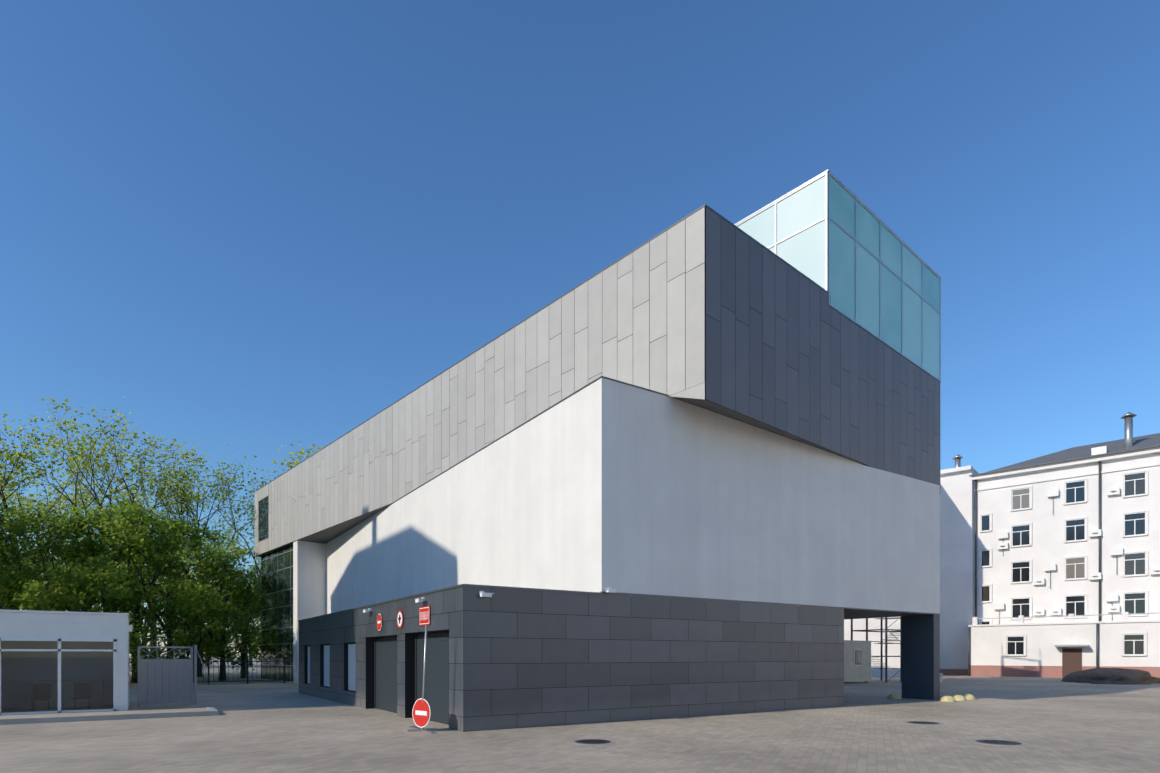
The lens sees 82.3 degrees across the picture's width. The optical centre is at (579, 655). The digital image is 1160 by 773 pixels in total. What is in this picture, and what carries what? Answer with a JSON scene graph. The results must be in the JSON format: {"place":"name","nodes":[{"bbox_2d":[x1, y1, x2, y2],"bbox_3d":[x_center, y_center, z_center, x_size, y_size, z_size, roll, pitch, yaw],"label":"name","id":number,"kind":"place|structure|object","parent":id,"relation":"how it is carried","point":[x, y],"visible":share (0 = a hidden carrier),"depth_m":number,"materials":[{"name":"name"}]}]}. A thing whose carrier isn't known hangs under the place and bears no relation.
{"place":"outdoors","nodes":[
{"label":"outdoors","id":0,"kind":"place"},
{"bbox_2d":[0,468,68,509],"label":"tree","id":1,"kind":"object","parent":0,"point":[49,488],"depth_m":54.51,"materials":[{"name":"green plant"}]},
{"bbox_2d":[0,657,1159,772],"bbox_3d":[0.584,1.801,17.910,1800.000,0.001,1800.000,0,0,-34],"label":"ground","id":2,"kind":"structure","parent":0,"point":[1057,724],"depth_m":14.45,"materials":[{"name":"grey concrete"}]},
{"bbox_2d":[0,532,63,609],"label":"tree","id":3,"kind":"object","parent":2,"relation":"on","point":[28,566],"depth_m":51.77,"materials":[{"name":"green plant"}]},
{"bbox_2d":[0,532,66,586],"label":"tree","id":4,"kind":"object","parent":2,"relation":"on","point":[36,570],"depth_m":45.36,"materials":[{"name":"green plant"}]},
{"bbox_2d":[0,474,78,603],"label":"tree","id":5,"kind":"object","parent":2,"relation":"on","point":[32,505],"depth_m":71.96,"materials":[{"name":"green plant"}]},
{"bbox_2d":[0,535,78,610],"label":"tree","id":6,"kind":"object","parent":2,"relation":"on","point":[5,583],"depth_m":38.45,"materials":[{"name":"green plant"}]},
{"bbox_2d":[0,489,87,609],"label":"tree","id":7,"kind":"object","parent":2,"relation":"on","point":[11,510],"depth_m":44.00,"materials":[{"name":"green plant"}]},
{"bbox_2d":[0,413,93,609],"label":"tree","id":8,"kind":"object","parent":2,"relation":"on","point":[13,461],"depth_m":44.94,"materials":[{"name":"green plant"}]},
{"bbox_2d":[0,437,127,607],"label":"tree","id":9,"kind":"object","parent":2,"relation":"on","point":[73,489],"depth_m":61.92,"materials":[{"name":"green plant"}]},
{"bbox_2d":[0,609,131,714],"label":"kiosk","id":10,"kind":"object","parent":2,"relation":"on","point":[49,660],"visible":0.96,"depth_m":20.45,"materials":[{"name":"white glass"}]},
{"bbox_2d":[0,497,139,611],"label":"tree","id":11,"kind":"object","parent":2,"relation":"on","point":[16,529],"depth_m":42.01,"materials":[{"name":"green plant"}]},
{"bbox_2d":[29,531,130,611],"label":"tree","id":12,"kind":"object","parent":2,"relation":"on","point":[63,564],"depth_m":55.05,"materials":[{"name":"green plant"}]},
{"bbox_2d":[6,551,170,672],"bbox_3d":[-29.029,-2.118,39.635,8.150,8.162,10.685,0,0,-34],"label":"tree","id":13,"kind":"object","parent":2,"relation":"on","point":[121,584],"depth_m":39.36,"materials":[{"name":"green plant"}]},
{"bbox_2d":[0,702,217,724],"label":"kiosk pavement","id":14,"kind":"structure","parent":2,"relation":"on","point":[129,713],"depth_m":19.09,"materials":[{"name":"concrete"}]},
{"bbox_2d":[3,396,223,612],"bbox_3d":[-36.024,-8.616,53.148,15.011,21.166,20.483,0,0,-34],"label":"tree","id":15,"kind":"object","parent":2,"relation":"on","point":[55,455],"depth_m":49.73,"materials":[{"name":"green plant"}]},
{"bbox_2d":[42,489,221,681],"bbox_3d":[-30.404,-4.361,45.025,10.598,12.677,12.850,0,0,-34],"label":"tree","id":16,"kind":"object","parent":2,"relation":"on","point":[142,516],"depth_m":43.64,"materials":[{"name":"green plant"}]},
{"bbox_2d":[52,478,214,658],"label":"tree","id":17,"kind":"object","parent":2,"relation":"on","point":[138,498],"depth_m":71.20,"materials":[{"name":"green plant"}]},
{"bbox_2d":[71,559,196,658],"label":"tree","id":18,"kind":"object","parent":2,"relation":"on","point":[161,579],"depth_m":63.25,"materials":[{"name":"green plant"}]},
{"bbox_2d":[44,510,243,658],"bbox_3d":[-32.452,-4.611,50.079,11.534,13.176,8.479,0,0,-5],"label":"tree","id":19,"kind":"object","parent":2,"relation":"on","point":[190,530],"depth_m":50.44,"materials":[{"name":"green plant"}]},
{"bbox_2d":[37,439,259,676],"bbox_3d":[-34.096,-7.862,53.479,13.348,19.675,13.974,0,0,-61],"label":"tree","id":20,"kind":"object","parent":2,"relation":"on","point":[175,490],"depth_m":54.07,"materials":[{"name":"green plant"}]},
{"bbox_2d":[137,645,208,706],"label":"sheet metal gate","id":21,"kind":"structure","parent":2,"relation":"on","point":[164,680],"depth_m":24.04,"materials":[{"name":"grey metal"}]},
{"bbox_2d":[129,571,244,682],"bbox_3d":[-26.409,-1.877,44.688,6.979,7.643,7.890,0,0,-34],"label":"tree","id":22,"kind":"object","parent":2,"relation":"on","point":[187,604],"depth_m":43.80,"materials":[{"name":"green plant"}]},
{"bbox_2d":[111,529,277,680],"bbox_3d":[-25.557,-3.622,47.957,9.593,11.154,13.627,0,0,11],"label":"tree","id":23,"kind":"object","parent":2,"relation":"on","point":[237,551],"depth_m":46.16,"materials":[{"name":"green plant"}]},
{"bbox_2d":[158,580,248,665],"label":"tree","id":24,"kind":"object","parent":2,"relation":"on","point":[195,626],"depth_m":111.86,"materials":[{"name":"green plant"}]},
{"bbox_2d":[129,657,292,683],"bbox_3d":[-26.082,0.951,39.828,19.850,1.700,0.100,0,0,-34],"label":"park fence","id":25,"kind":"object","parent":2,"relation":"on","point":[247,661],"visible":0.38,"depth_m":42.27,"materials":[{"name":"black metal"}]},
{"bbox_2d":[171,559,259,676],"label":"tree","id":26,"kind":"object","parent":2,"relation":"on","point":[233,605],"depth_m":54.39,"materials":[{"name":"green plant"}]},
{"bbox_2d":[149,452,285,673],"bbox_3d":[-33.208,-8.621,66.505,18.618,21.155,23.608,0,0,-34],"label":"tree","id":27,"kind":"object","parent":2,"relation":"on","point":[240,501],"depth_m":64.11,"materials":[{"name":"green plant"}]},
{"bbox_2d":[204,513,259,637],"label":"tree","id":28,"kind":"object","parent":2,"relation":"on","point":[250,566],"depth_m":74.77,"materials":[{"name":"green plant"}]},
{"bbox_2d":[199,567,267,677],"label":"tree","id":29,"kind":"object","parent":2,"relation":"on","point":[241,595],"depth_m":52.90,"materials":[{"name":"green plant"}]},
{"bbox_2d":[214,586,259,665],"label":"tree","id":30,"kind":"object","parent":2,"relation":"on","point":[237,633],"depth_m":120.37,"materials":[{"name":"green plant"}]},
{"bbox_2d":[260,540,325,682],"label":"glass curtain wall","id":31,"kind":"structure","parent":2,"relation":"on","point":[293,578],"depth_m":45.29,"materials":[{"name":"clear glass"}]},
{"bbox_2d":[273,436,323,475],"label":"poplar tree","id":32,"kind":"object","parent":2,"relation":"on","point":[301,452],"depth_m":53.05,"materials":[{"name":"green plant"}]},
{"bbox_2d":[407,624,436,733],"bbox_3d":[-3.790,0.525,15.912,0.683,2.553,1.418,0,0,-10],"label":"no entry sign","id":33,"kind":"object","parent":2,"relation":"on","point":[421,712],"visible":1,"depth_m":15.79,"materials":[{"name":"metal"}]},
{"bbox_2d":[298,584,843,731],"bbox_3d":[0.603,0.051,29.684,21.103,3.500,19.670,0,0,-34],"label":"building base","id":34,"kind":"object","parent":2,"relation":"on","point":[503,657],"visible":0.98,"depth_m":18.99,"materials":[{"name":"tile"}]},
{"bbox_2d":[377,606,429,630],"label":"wall signs","id":35,"kind":"object","parent":34,"relation":"attached to","point":[424,615],"depth_m":18.03,"materials":[{"name":"metal"}]},
{"bbox_2d":[363,587,615,612],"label":"security cameras","id":36,"kind":"object","parent":34,"relation":"attached to","point":[484,594],"visible":1,"depth_m":17.75,"materials":[{"name":"white plastic"}]},
{"bbox_2d":[326,376,939,618],"bbox_3d":[-3.486,-2.871,39.495,17.107,9.343,40.535,0,0,-34],"label":"white box","id":37,"kind":"object","parent":34,"relation":"on","point":[600,484],"visible":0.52,"depth_m":21.61,"materials":[{"name":"paint"}]},
{"bbox_2d":[254,204,940,556],"bbox_3d":[-4.410,-9.713,39.610,16.440,5.352,42.540,0,0,-41],"label":"grey box","id":38,"kind":"object","parent":37,"relation":"on","point":[705,306],"visible":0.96,"depth_m":22.81,"materials":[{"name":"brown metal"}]},
{"bbox_2d":[734,169,940,381],"bbox_3d":[8.139,-14.254,30.346,9.790,4.590,12.080,0,0,-41],"label":"glass lantern","id":39,"kind":"object","parent":38,"relation":"on","point":[853,255],"visible":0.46,"depth_m":24.37,"materials":[{"name":"glass"}]},
{"bbox_2d":[569,721,1028,745],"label":"manhole covers","id":40,"kind":"object","parent":2,"relation":"on","point":[978,741],"visible":1,"depth_m":13.82,"materials":[{"name":"metal"}]},
{"bbox_2d":[844,640,871,682],"bbox_3d":[16.273,0.401,43.659,6.100,2.800,2.500,0,0,-34],"label":"site cabin","id":41,"kind":"object","parent":2,"relation":"on","point":[857,660],"visible":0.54,"depth_m":43.43,"materials":[{"name":"grey metal"}]},
{"bbox_2d":[902,614,939,699],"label":"corner column","id":42,"kind":"structure","parent":2,"relation":"on","point":[920,656],"depth_m":27.51,"materials":[{"name":"metal"}]},
{"bbox_2d":[887,693,975,701],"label":"concrete hemisphere bollards","id":43,"kind":"object","parent":2,"relation":"on","point":[964,697],"visible":0.79,"depth_m":26.70,"materials":[{"name":"yellow concrete"}]},
{"bbox_2d":[844,412,1159,677],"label":"apartment block","id":44,"kind":"structure","parent":2,"relation":"on","point":[1049,565],"depth_m":56.97,"materials":[{"name":"paint"}]},
{"bbox_2d":[1061,668,1159,684],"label":"dirt heap","id":45,"kind":"object","parent":2,"relation":"on","point":[1120,676],"visible":0.98,"depth_m":43.27,"materials":[{"name":"soil"}]},
{"bbox_2d":[0,0,1159,656],"label":"sky","id":46,"kind":"structure","parent":0,"point":[254,226],"materials":[{"name":"blue"}]},
{"bbox_2d":[851,617,901,682],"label":"steel stair tower","id":47,"kind":"structure","parent":0,"point":[886,640],"depth_m":45.95,"materials":[{"name":"grey metal"}]}
]}

